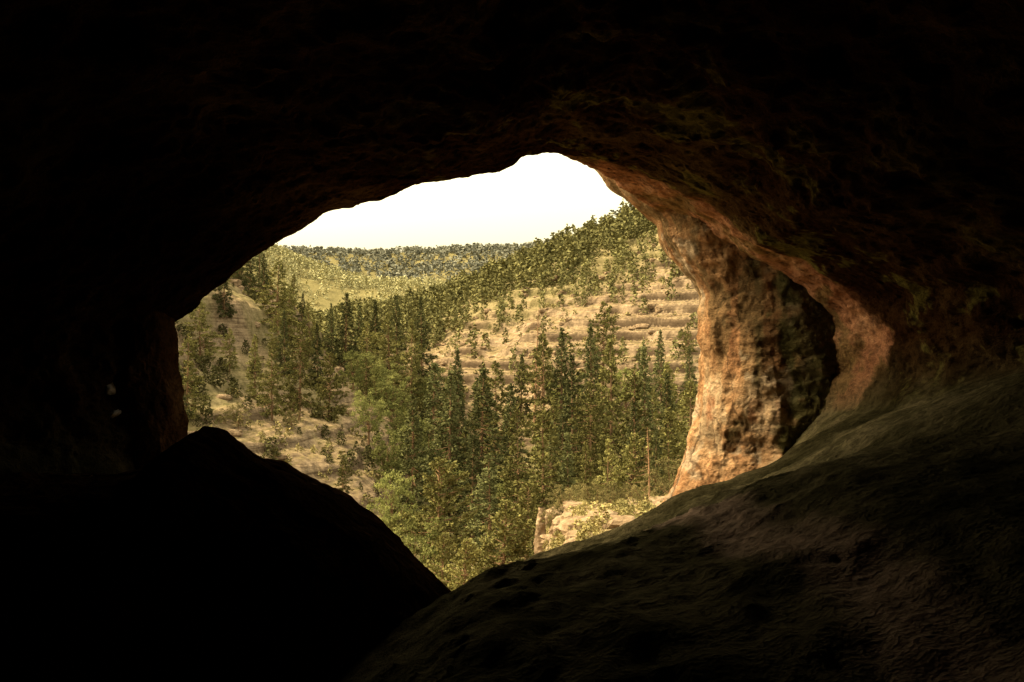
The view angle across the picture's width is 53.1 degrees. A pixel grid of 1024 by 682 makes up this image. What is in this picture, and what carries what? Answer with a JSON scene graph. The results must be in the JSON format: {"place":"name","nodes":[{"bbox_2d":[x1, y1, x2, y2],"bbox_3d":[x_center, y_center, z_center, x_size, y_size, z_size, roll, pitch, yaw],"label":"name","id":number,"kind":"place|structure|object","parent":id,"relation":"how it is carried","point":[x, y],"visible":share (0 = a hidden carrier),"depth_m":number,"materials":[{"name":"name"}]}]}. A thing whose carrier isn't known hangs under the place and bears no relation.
{"place":"outdoors","nodes":[
{"label":"outdoors","id":0,"kind":"place"},
{"bbox_2d":[176,223,700,580],"bbox_3d":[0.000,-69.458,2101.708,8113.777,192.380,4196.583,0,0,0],"label":"canyon terrain","id":1,"kind":"structure","parent":0,"point":[240,324],"depth_m":253.30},
{"bbox_2d":[112,311,188,469],"bbox_3d":[-5.616,0.801,11.491,3.863,4.833,1.432,0,0,0],"label":"rock buttress","id":2,"kind":"object","parent":1,"relation":"on","point":[147,383],"visible":0.22,"depth_m":11.10,"materials":[{"name":"brown stone"}]},
{"bbox_2d":[179,333,213,418],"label":"pine tree","id":3,"kind":"object","parent":1,"relation":"on","point":[189,376],"visible":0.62,"depth_m":137.92,"materials":[{"name":"green plant"}]},
{"bbox_2d":[183,300,222,364],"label":"pine tree","id":4,"kind":"object","parent":1,"relation":"on","point":[207,350],"visible":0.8,"depth_m":157.74,"materials":[{"name":"green plant"}]},
{"bbox_2d":[211,281,237,318],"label":"fir tree","id":5,"kind":"object","parent":1,"relation":"on","point":[223,301],"visible":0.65,"depth_m":177.60,"materials":[{"name":"green plant"}]},
{"bbox_2d":[0,426,450,681],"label":"foreground boulder","id":6,"kind":"object","parent":1,"relation":"on","point":[208,554],"visible":0.84,"depth_m":6.55,"materials":[{"name":"black stone"}]},
{"bbox_2d":[219,328,239,373],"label":"pine tree","id":7,"kind":"object","parent":1,"relation":"on","point":[229,364],"visible":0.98,"depth_m":167.39,"materials":[{"name":"green plant"}]},
{"bbox_2d":[217,399,251,429],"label":"shrub","id":8,"kind":"object","parent":1,"relation":"on","point":[230,416],"visible":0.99,"depth_m":139.60,"materials":[{"name":"green plant"}]},
{"bbox_2d":[232,265,253,293],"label":"fir tree","id":9,"kind":"object","parent":1,"relation":"on","point":[239,277],"visible":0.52,"depth_m":207.15,"materials":[{"name":"plant"}]},
{"bbox_2d":[241,258,258,299],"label":"fir tree","id":10,"kind":"object","parent":1,"relation":"on","point":[250,285],"visible":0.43,"depth_m":214.64,"materials":[{"name":"green plant"}]},
{"bbox_2d":[244,334,270,405],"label":"pine tree","id":11,"kind":"object","parent":1,"relation":"on","point":[252,395],"visible":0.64,"depth_m":161.42,"materials":[{"name":"green plant"}]},
{"bbox_2d":[252,252,270,288],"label":"fir tree","id":12,"kind":"object","parent":1,"relation":"on","point":[257,268],"visible":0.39,"depth_m":231.61,"materials":[{"name":"green plant"}]},
{"bbox_2d":[256,254,271,304],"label":"fir tree","id":13,"kind":"object","parent":1,"relation":"on","point":[262,274],"visible":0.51,"depth_m":221.96,"materials":[{"name":"green plant"}]},
{"bbox_2d":[255,335,287,420],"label":"pine tree","id":14,"kind":"object","parent":1,"relation":"on","point":[267,401],"visible":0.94,"depth_m":149.56,"materials":[{"name":"green plant"}]},
{"bbox_2d":[252,257,298,327],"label":"pine tree","id":15,"kind":"object","parent":1,"relation":"on","point":[277,303],"visible":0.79,"depth_m":195.51,"materials":[{"name":"green plant"}]},
{"bbox_2d":[265,309,286,353],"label":"pine tree","id":16,"kind":"object","parent":1,"relation":"on","point":[276,317],"visible":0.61,"depth_m":182.31,"materials":[{"name":"green plant"}]},
{"bbox_2d":[273,311,295,374],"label":"fir tree","id":17,"kind":"object","parent":1,"relation":"on","point":[281,357],"visible":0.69,"depth_m":175.82,"materials":[{"name":"green plant"}]},
{"bbox_2d":[273,285,303,340],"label":"pine tree","id":18,"kind":"object","parent":1,"relation":"on","point":[290,330],"visible":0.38,"depth_m":207.83,"materials":[{"name":"green plant"}]},
{"bbox_2d":[175,278,407,537],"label":"bluff juniper scrub","id":19,"kind":"object","parent":1,"relation":"on","point":[233,382],"visible":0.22,"depth_m":151.96,"materials":[{"name":"green plant"}]},
{"bbox_2d":[263,321,322,420],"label":"pine tree","id":20,"kind":"object","parent":1,"relation":"on","point":[303,383],"visible":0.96,"depth_m":159.77,"materials":[{"name":"green plant"}]},
{"bbox_2d":[297,299,327,356],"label":"pine tree","id":21,"kind":"object","parent":1,"relation":"on","point":[309,334],"visible":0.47,"depth_m":195.91,"materials":[{"name":"green plant"}]},
{"bbox_2d":[307,324,326,390],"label":"fir tree","id":22,"kind":"object","parent":1,"relation":"on","point":[317,342],"visible":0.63,"depth_m":181.54,"materials":[{"name":"green plant"}]},
{"bbox_2d":[304,351,354,421],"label":"pine tree","id":23,"kind":"object","parent":1,"relation":"on","point":[322,390],"visible":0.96,"depth_m":171.44,"materials":[{"name":"green plant"}]},
{"bbox_2d":[322,303,339,354],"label":"fir tree","id":24,"kind":"object","parent":1,"relation":"on","point":[331,319],"visible":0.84,"depth_m":244.63,"materials":[{"name":"green plant"}]},
{"bbox_2d":[334,456,354,493],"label":"pine tree","id":25,"kind":"object","parent":1,"relation":"on","point":[342,482],"visible":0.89,"depth_m":130.53,"materials":[{"name":"green plant"}]},
{"bbox_2d":[245,243,446,313],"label":"distant woodland","id":26,"kind":"object","parent":1,"relation":"on","point":[362,281],"visible":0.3,"depth_m":844.40,"materials":[{"name":"green plant"}]},
{"bbox_2d":[332,292,364,375],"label":"fir tree","id":27,"kind":"object","parent":1,"relation":"on","point":[341,341],"visible":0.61,"depth_m":239.31,"materials":[{"name":"green plant"}]},
{"bbox_2d":[338,349,366,389],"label":"cottonwood tree","id":28,"kind":"object","parent":1,"relation":"on","point":[349,356],"visible":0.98,"depth_m":199.54,"materials":[{"name":"green plant"}]},
{"bbox_2d":[352,305,370,360],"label":"fir tree","id":29,"kind":"object","parent":1,"relation":"on","point":[359,320],"visible":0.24,"depth_m":261.96,"materials":[{"name":"green plant"}]},
{"bbox_2d":[354,356,374,399],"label":"pine tree","id":30,"kind":"object","parent":1,"relation":"on","point":[365,385],"visible":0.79,"depth_m":211.42,"materials":[{"name":"green plant"}]},
{"bbox_2d":[352,321,386,388],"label":"pine tree","id":31,"kind":"object","parent":1,"relation":"on","point":[372,338],"visible":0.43,"depth_m":234.41,"materials":[{"name":"green plant"}]},
{"bbox_2d":[350,388,392,444],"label":"cottonwood tree","id":32,"kind":"object","parent":1,"relation":"on","point":[368,420],"visible":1,"depth_m":165.51,"materials":[{"name":"green plant"}]},
{"bbox_2d":[347,351,405,400],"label":"cottonwood tree","id":33,"kind":"object","parent":1,"relation":"on","point":[381,370],"visible":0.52,"depth_m":216.84,"materials":[{"name":"green plant"}]},
{"bbox_2d":[367,300,390,382],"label":"fir tree","id":34,"kind":"object","parent":1,"relation":"on","point":[376,327],"visible":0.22,"depth_m":265.12,"materials":[{"name":"green plant"}]},
{"bbox_2d":[370,428,405,477],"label":"cottonwood tree","id":35,"kind":"object","parent":1,"relation":"on","point":[387,466],"visible":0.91,"depth_m":149.43,"materials":[{"name":"green plant"}]},
{"bbox_2d":[372,372,411,421],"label":"cottonwood tree","id":36,"kind":"object","parent":1,"relation":"on","point":[391,401],"visible":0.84,"depth_m":199.38,"materials":[{"name":"green plant"}]},
{"bbox_2d":[366,469,418,526],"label":"cottonwood tree","id":37,"kind":"object","parent":1,"relation":"on","point":[384,484],"visible":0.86,"depth_m":125.65,"materials":[{"name":"green plant"}]},
{"bbox_2d":[379,295,408,395],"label":"fir tree","id":38,"kind":"object","parent":1,"relation":"on","point":[397,319],"visible":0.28,"depth_m":269.68,"materials":[{"name":"green plant"}]},
{"bbox_2d":[384,406,405,435],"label":"cottonwood tree","id":39,"kind":"object","parent":1,"relation":"on","point":[400,419],"visible":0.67,"depth_m":190.05,"materials":[{"name":"green plant"}]},
{"bbox_2d":[374,312,417,387],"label":"pine tree","id":40,"kind":"object","parent":1,"relation":"on","point":[386,329],"visible":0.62,"depth_m":254.68,"materials":[{"name":"green plant"}]},
{"bbox_2d":[388,319,425,423],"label":"pine tree","id":41,"kind":"object","parent":1,"relation":"on","point":[413,372],"visible":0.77,"depth_m":239.74,"materials":[{"name":"green plant"}]},
{"bbox_2d":[385,417,433,477],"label":"cottonwood tree","id":42,"kind":"object","parent":1,"relation":"on","point":[389,431],"visible":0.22,"depth_m":159.44,"materials":[{"name":"green plant"}]},
{"bbox_2d":[274,237,551,283],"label":"ridge woodland","id":43,"kind":"object","parent":1,"relation":"on","point":[474,250],"visible":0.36,"depth_m":1566.86,"materials":[{"name":"green plant"}]},
{"bbox_2d":[390,393,447,533],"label":"fir tree","id":44,"kind":"object","parent":1,"relation":"on","point":[409,464],"visible":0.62,"depth_m":139.31,"materials":[{"name":"green plant"}]},
{"bbox_2d":[393,515,448,575],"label":"cottonwood tree","id":45,"kind":"object","parent":1,"relation":"on","point":[408,539],"visible":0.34,"depth_m":99.76,"materials":[{"name":"green plant"}]},
{"bbox_2d":[408,296,444,396],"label":"fir tree","id":46,"kind":"object","parent":1,"relation":"on","point":[422,373],"visible":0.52,"depth_m":261.75,"materials":[{"name":"green plant"}]},
{"bbox_2d":[406,367,455,410],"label":"cottonwood tree","id":47,"kind":"object","parent":1,"relation":"on","point":[422,386],"visible":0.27,"depth_m":243.04,"materials":[{"name":"green plant"}]},
{"bbox_2d":[407,425,457,489],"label":"cottonwood tree","id":48,"kind":"object","parent":1,"relation":"on","point":[434,453],"visible":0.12,"depth_m":165.55,"materials":[{"name":"green plant"}]},
{"bbox_2d":[383,456,483,587],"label":"juniper tree","id":49,"kind":"object","parent":1,"relation":"on","point":[442,503],"visible":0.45,"depth_m":103.02,"materials":[{"name":"green plant"}]},
{"bbox_2d":[416,362,461,483],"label":"fir tree","id":50,"kind":"object","parent":1,"relation":"on","point":[432,380],"visible":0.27,"depth_m":171.97,"materials":[{"name":"green plant"}]},
{"bbox_2d":[182,229,697,540],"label":"hillside brush","id":51,"kind":"object","parent":1,"relation":"on","point":[313,448],"visible":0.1,"depth_m":180.14,"materials":[{"name":"green plant"}]},
{"bbox_2d":[188,240,691,460],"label":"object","id":52,"kind":"object","parent":1,"relation":"on","point":[227,397],"visible":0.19,"depth_m":263.37,"materials":[{"name":"green plant"}]},
{"bbox_2d":[423,531,462,589],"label":"juniper tree","id":53,"kind":"object","parent":1,"relation":"on","point":[442,559],"visible":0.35,"depth_m":88.09,"materials":[{"name":"green plant"}]},
{"bbox_2d":[417,370,477,522],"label":"fir tree","id":54,"kind":"object","parent":1,"relation":"on","point":[452,444],"visible":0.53,"depth_m":149.82,"materials":[{"name":"green plant"}]},
{"bbox_2d":[442,348,474,472],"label":"fir tree","id":55,"kind":"object","parent":1,"relation":"on","point":[458,369],"visible":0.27,"depth_m":204.85,"materials":[{"name":"green plant"}]},
{"bbox_2d":[435,537,482,590],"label":"juniper tree","id":56,"kind":"object","parent":1,"relation":"on","point":[454,584],"visible":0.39,"depth_m":84.07,"materials":[{"name":"green plant"}]},
{"bbox_2d":[236,198,697,420],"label":"hillside woodland","id":57,"kind":"object","parent":1,"relation":"on","point":[450,298],"visible":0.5,"depth_m":346.11,"materials":[{"name":"green plant"}]},
{"bbox_2d":[445,436,496,551],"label":"fir tree","id":58,"kind":"object","parent":1,"relation":"on","point":[472,460],"visible":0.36,"depth_m":128.01,"materials":[{"name":"green plant"}]},
{"bbox_2d":[450,367,520,522],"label":"fir tree","id":59,"kind":"object","parent":1,"relation":"on","point":[483,408],"visible":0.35,"depth_m":151.25,"materials":[{"name":"green plant"}]},
{"bbox_2d":[450,499,535,590],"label":"juniper tree","id":60,"kind":"object","parent":1,"relation":"on","point":[493,558],"visible":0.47,"depth_m":93.19,"materials":[{"name":"green plant"}]},
{"bbox_2d":[456,453,530,571],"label":"fir tree","id":61,"kind":"object","parent":1,"relation":"on","point":[491,476],"visible":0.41,"depth_m":115.50,"materials":[{"name":"green plant"}]},
{"bbox_2d":[483,416,504,491],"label":"pine tree","id":62,"kind":"object","parent":1,"relation":"on","point":[495,423],"visible":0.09,"depth_m":169.19,"materials":[{"name":"green plant"}]},
{"bbox_2d":[467,360,525,465],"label":"pine tree","id":63,"kind":"object","parent":1,"relation":"on","point":[495,384],"visible":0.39,"depth_m":189.94,"materials":[{"name":"green plant"}]},
{"bbox_2d":[474,481,541,566],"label":"juniper tree","id":64,"kind":"object","parent":1,"relation":"on","point":[530,504],"visible":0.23,"depth_m":103.41,"materials":[{"name":"green plant"}]},
{"bbox_2d":[0,0,1023,681],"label":"cave rock","id":65,"kind":"object","parent":1,"relation":"on","point":[854,168],"visible":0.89,"depth_m":8.01,"materials":[{"name":"brown stone"}]},
{"bbox_2d":[492,383,537,501],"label":"fir tree","id":66,"kind":"object","parent":1,"relation":"on","point":[510,396],"visible":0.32,"depth_m":159.56,"materials":[{"name":"green plant"}]},
{"bbox_2d":[483,402,547,527],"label":"pine tree","id":67,"kind":"object","parent":1,"relation":"on","point":[511,463],"visible":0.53,"depth_m":139.58,"materials":[{"name":"green plant"}]},
{"bbox_2d":[509,354,532,418],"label":"fir tree","id":68,"kind":"object","parent":1,"relation":"on","point":[526,409],"visible":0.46,"depth_m":230.04,"materials":[{"name":"green plant"}]},
{"bbox_2d":[513,333,563,445],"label":"pine tree","id":69,"kind":"object","parent":1,"relation":"on","point":[541,399],"visible":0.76,"depth_m":208.07,"materials":[{"name":"green plant"}]},
{"bbox_2d":[500,405,578,555],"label":"pine tree","id":70,"kind":"object","parent":1,"relation":"on","point":[543,481],"visible":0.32,"depth_m":121.46,"materials":[{"name":"green plant"}]},
{"bbox_2d":[533,507,545,553],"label":"rock spire","id":71,"kind":"object","parent":1,"relation":"on","point":[540,530],"visible":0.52,"depth_m":87.53,"materials":[{"name":"beige stone"}]},
{"bbox_2d":[540,455,560,506],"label":"juniper tree","id":72,"kind":"object","parent":1,"relation":"on","point":[551,458],"visible":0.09,"depth_m":149.47,"materials":[{"name":"plant"}]},
{"bbox_2d":[539,498,563,534],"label":"shrub","id":73,"kind":"object","parent":1,"relation":"on","point":[549,524],"visible":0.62,"depth_m":80.16,"materials":[{"name":"green plant"}]},
{"bbox_2d":[540,400,563,474],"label":"pine tree","id":74,"kind":"object","parent":1,"relation":"on","point":[554,406],"visible":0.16,"depth_m":192.57,"materials":[{"name":"green plant"}]},
{"bbox_2d":[544,432,575,516],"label":"fir tree","id":75,"kind":"object","parent":1,"relation":"on","point":[564,467],"visible":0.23,"depth_m":119.97,"materials":[{"name":"green plant"}]},
{"bbox_2d":[545,327,580,444],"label":"fir tree","id":76,"kind":"object","parent":1,"relation":"on","point":[558,359],"visible":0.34,"depth_m":211.90,"materials":[{"name":"green plant"}]},
{"bbox_2d":[546,484,580,508],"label":"shrub","id":77,"kind":"object","parent":1,"relation":"on","point":[566,497],"visible":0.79,"depth_m":82.06,"materials":[{"name":"green plant"}]},
{"bbox_2d":[552,415,580,493],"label":"fir tree","id":78,"kind":"object","parent":1,"relation":"on","point":[559,428],"visible":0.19,"depth_m":177.36,"materials":[{"name":"green plant"}]},
{"bbox_2d":[544,354,593,476],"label":"fir tree","id":79,"kind":"object","parent":1,"relation":"on","point":[570,396],"visible":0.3,"depth_m":184.99,"materials":[{"name":"green plant"}]},
{"bbox_2d":[544,380,612,494],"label":"pine tree","id":80,"kind":"object","parent":1,"relation":"on","point":[591,409],"visible":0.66,"depth_m":157.90,"materials":[{"name":"green plant"}]},
{"bbox_2d":[507,494,667,560],"bbox_3d":[10.474,16.383,77.772,26.378,20.888,94.672,0,0,0],"label":"bench brush","id":81,"kind":"object","parent":1,"relation":"on","point":[622,506],"visible":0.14,"depth_m":56.93,"materials":[{"name":"green plant"}]},
{"bbox_2d":[575,439,601,500],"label":"pine tree","id":82,"kind":"object","parent":1,"relation":"on","point":[588,466],"visible":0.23,"depth_m":112.41,"materials":[{"name":"green plant"}]},
{"bbox_2d":[570,477,609,503],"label":"shrub","id":83,"kind":"object","parent":1,"relation":"on","point":[583,491],"visible":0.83,"depth_m":75.75,"materials":[{"name":"green plant"}]},
{"bbox_2d":[580,323,606,405],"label":"fir tree","id":84,"kind":"object","parent":1,"relation":"on","point":[595,365],"visible":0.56,"depth_m":219.50,"materials":[{"name":"green plant"}]},
{"bbox_2d":[568,300,622,393],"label":"pine tree","id":85,"kind":"object","parent":1,"relation":"on","point":[611,320],"visible":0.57,"depth_m":227.94,"materials":[{"name":"green plant"}]},
{"bbox_2d":[540,496,664,545],"bbox_3d":[9.363,16.586,71.153,24.049,20.823,82.517,0,0,0],"label":"rock","id":86,"kind":"object","parent":1,"relation":"on","point":[563,521],"visible":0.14,"depth_m":56.53,"materials":[{"name":"beige stone"}]},
{"bbox_2d":[588,438,625,503],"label":"pine tree","id":87,"kind":"object","parent":1,"relation":"on","point":[613,475],"visible":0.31,"depth_m":117.76,"materials":[{"name":"green plant"}]},
{"bbox_2d":[588,481,625,503],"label":"shrub","id":88,"kind":"object","parent":1,"relation":"on","point":[612,497],"visible":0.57,"depth_m":83.67,"materials":[{"name":"green plant"}]},
{"bbox_2d":[591,338,639,482],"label":"pine tree","id":89,"kind":"object","parent":1,"relation":"on","point":[611,364],"visible":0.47,"depth_m":186.46,"materials":[{"name":"green plant"}]},
{"bbox_2d":[591,432,656,499],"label":"juniper tree","id":90,"kind":"object","parent":1,"relation":"on","point":[629,454],"visible":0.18,"depth_m":127.00,"materials":[{"name":"green plant"}]},
{"bbox_2d":[607,367,640,411],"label":"cottonwood tree","id":91,"kind":"object","parent":1,"relation":"on","point":[620,375],"visible":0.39,"depth_m":219.04,"materials":[{"name":"green plant"}]},
{"bbox_2d":[602,365,663,486],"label":"pine tree","id":92,"kind":"object","parent":1,"relation":"on","point":[619,435],"visible":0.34,"depth_m":168.06,"materials":[{"name":"green plant"}]},
{"bbox_2d":[619,400,650,498],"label":"fir tree","id":93,"kind":"object","parent":1,"relation":"on","point":[634,412],"visible":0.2,"depth_m":141.96,"materials":[{"name":"green plant"}]},
{"bbox_2d":[624,480,656,501],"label":"shrub","id":94,"kind":"object","parent":1,"relation":"on","point":[638,492],"visible":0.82,"depth_m":89.97,"materials":[{"name":"green plant"}]},
{"bbox_2d":[623,346,659,453],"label":"fir tree","id":95,"kind":"object","parent":1,"relation":"on","point":[645,401],"visible":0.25,"depth_m":189.94,"materials":[{"name":"green plant"}]},
{"bbox_2d":[644,428,667,498],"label":"fir tree","id":96,"kind":"object","parent":1,"relation":"on","point":[656,446],"visible":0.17,"depth_m":114.01,"materials":[{"name":"green plant"}]},
{"bbox_2d":[649,329,676,412],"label":"fir tree","id":97,"kind":"object","parent":1,"relation":"on","point":[660,345],"visible":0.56,"depth_m":214.74,"materials":[{"name":"green plant"}]},
{"bbox_2d":[643,457,682,496],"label":"shrub","id":98,"kind":"object","parent":1,"relation":"on","point":[664,481],"visible":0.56,"depth_m":100.01,"materials":[{"name":"green plant"}]},
{"bbox_2d":[642,406,685,500],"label":"pine tree","id":99,"kind":"object","parent":1,"relation":"on","point":[675,439],"visible":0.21,"depth_m":122.74,"materials":[{"name":"green plant"}]},
{"bbox_2d":[649,373,681,472],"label":"fir tree","id":100,"kind":"object","parent":1,"relation":"on","point":[666,389],"visible":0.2,"depth_m":171.66,"materials":[{"name":"green plant"}]},
{"bbox_2d":[646,362,687,452],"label":"pine tree","id":101,"kind":"object","parent":1,"relation":"on","point":[674,393],"visible":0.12,"depth_m":190.07,"materials":[{"name":"green plant"}]},
{"bbox_2d":[647,379,697,494],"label":"pine tree","id":102,"kind":"object","parent":1,"relation":"on","point":[685,401],"visible":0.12,"depth_m":139.51,"materials":[{"name":"green plant"}]},
{"bbox_2d":[676,345,697,407],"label":"fir tree","id":103,"kind":"object","parent":1,"relation":"on","point":[692,369],"visible":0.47,"depth_m":212.89,"materials":[{"name":"green plant"}]},
{"bbox_2d":[679,323,698,358],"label":"pine tree","id":104,"kind":"object","parent":1,"relation":"on","point":[687,334],"visible":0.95,"depth_m":231.87,"materials":[{"name":"green plant"}]},
{"bbox_2d":[594,169,837,504],"bbox_3d":[3.047,0.622,13.981,4.862,6.899,2.161,0,0,24],"label":"rock pillar","id":105,"kind":"object","parent":1,"relation":"on","point":[767,364],"visible":0.33,"depth_m":13.43,"materials":[{"name":"stone"}]},
{"bbox_2d":[275,153,628,250],"label":"sky","id":106,"kind":"structure","parent":0,"point":[537,196],"materials":[{"name":"white"}]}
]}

